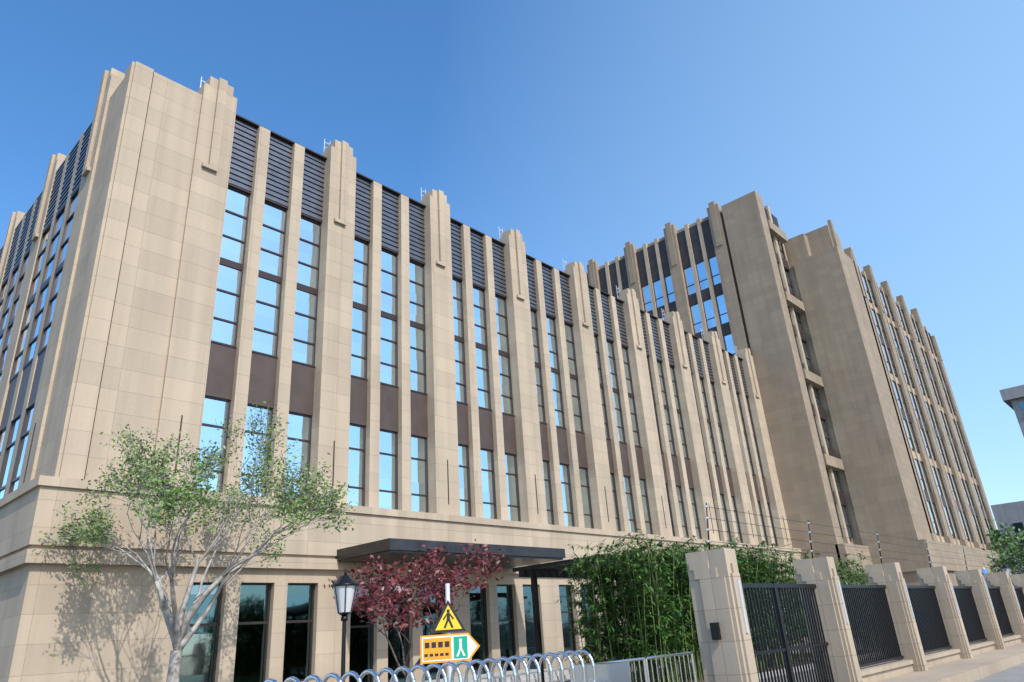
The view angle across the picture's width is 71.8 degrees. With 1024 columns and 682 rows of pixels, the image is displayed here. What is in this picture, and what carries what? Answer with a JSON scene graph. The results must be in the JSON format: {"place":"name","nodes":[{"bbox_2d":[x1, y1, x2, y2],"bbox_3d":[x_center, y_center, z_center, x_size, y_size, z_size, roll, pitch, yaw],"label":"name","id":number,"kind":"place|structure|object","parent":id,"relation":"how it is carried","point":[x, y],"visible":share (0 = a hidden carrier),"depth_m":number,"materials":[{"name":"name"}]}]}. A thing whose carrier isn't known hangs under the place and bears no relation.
{"place":"outdoors","nodes":[
{"label":"outdoors","id":0,"kind":"place"},
{"bbox_2d":[0,0,1023,528],"label":"sky","id":1,"kind":"structure","parent":0,"point":[584,129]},
{"bbox_2d":[553,640,1023,681],"bbox_3d":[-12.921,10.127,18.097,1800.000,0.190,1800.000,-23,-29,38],"label":"ground","id":2,"kind":"structure","parent":0,"point":[1014,673],"depth_m":18.37,"materials":[{"name":"grey concrete"}]},
{"bbox_2d":[32,400,359,681],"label":"spring tree","id":3,"kind":"object","parent":2,"relation":"on","point":[177,625],"visible":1,"depth_m":18.62,"materials":[{"name":"plant"}]},
{"bbox_2d":[331,569,358,681],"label":"lamp","id":4,"kind":"object","parent":2,"relation":"on","point":[345,585],"visible":1,"depth_m":9.96,"materials":[{"name":"metal"}]},
{"bbox_2d":[0,61,807,681],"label":"block","id":5,"kind":"structure","parent":2,"relation":"on","point":[194,267],"depth_m":28.99,"materials":[{"name":"stone"}]},
{"bbox_2d":[324,539,508,681],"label":"red maple","id":6,"kind":"object","parent":2,"relation":"on","point":[424,570],"visible":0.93,"depth_m":15.33,"materials":[{"name":"plant"}]},
{"bbox_2d":[264,649,630,681],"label":"retractable gate","id":7,"kind":"structure","parent":2,"relation":"on","point":[592,671],"depth_m":7.51,"materials":[{"name":"metal"}]},
{"bbox_2d":[420,583,479,681],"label":"pedestrian sign","id":8,"kind":"object","parent":2,"relation":"on","point":[448,646],"visible":0.97,"depth_m":9.16,"materials":[{"name":"metal"}]},
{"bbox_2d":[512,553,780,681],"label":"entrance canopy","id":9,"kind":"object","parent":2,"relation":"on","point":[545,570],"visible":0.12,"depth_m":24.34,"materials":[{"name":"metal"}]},
{"bbox_2d":[598,652,696,681],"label":"steel fence","id":10,"kind":"object","parent":2,"relation":"on","point":[646,669],"visible":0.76,"depth_m":10.05,"materials":[{"name":"metal"}]},
{"bbox_2d":[553,528,884,681],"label":"bamboo","id":11,"kind":"object","parent":2,"relation":"on","point":[661,621],"visible":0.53,"depth_m":19.98,"materials":[{"name":"plant"}]},
{"bbox_2d":[587,191,1016,637],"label":"wing","id":12,"kind":"structure","parent":2,"relation":"on","point":[866,429],"depth_m":64.49,"materials":[{"name":"beige stone"}]},
{"bbox_2d":[685,503,1023,681],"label":"fence","id":13,"kind":"object","parent":2,"relation":"on","point":[935,625],"visible":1,"depth_m":14.33,"materials":[{"name":"stone"}]},
{"bbox_2d":[982,567,987,584],"bbox_3d":[19.390,10.653,28.367,0.071,3.057,0.900,-23,-29,38],"label":"park sign","id":14,"kind":"object","parent":2,"relation":"on","point":[984,570],"visible":0.14,"depth_m":28.74,"materials":[{"name":"metal"}]},
{"bbox_2d":[981,544,1023,574],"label":"tree","id":15,"kind":"object","parent":2,"relation":"on","point":[1002,561],"visible":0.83,"depth_m":54.55,"materials":[{"name":"plant"}]},
{"bbox_2d":[985,519,1023,569],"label":"tree","id":16,"kind":"object","parent":2,"relation":"on","point":[998,538],"visible":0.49,"depth_m":75.47,"materials":[{"name":"plant"}]},
{"bbox_2d":[990,501,1023,573],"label":"building","id":17,"kind":"structure","parent":2,"relation":"on","point":[1011,513],"depth_m":135.67,"materials":[{"name":"stone"}]},
{"bbox_2d":[1000,564,1010,574],"bbox_3d":[22.216,11.498,31.168,0.400,3.306,0.360,-23,-29,38],"label":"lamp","id":18,"kind":"object","parent":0,"point":[1004,568],"visible":0.48,"depth_m":31.61,"materials":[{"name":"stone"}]},
{"bbox_2d":[999,385,1023,436],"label":"tower","id":19,"kind":"structure","parent":0,"point":[1013,398],"depth_m":186.52,"materials":[{"name":"stone"}]}
]}

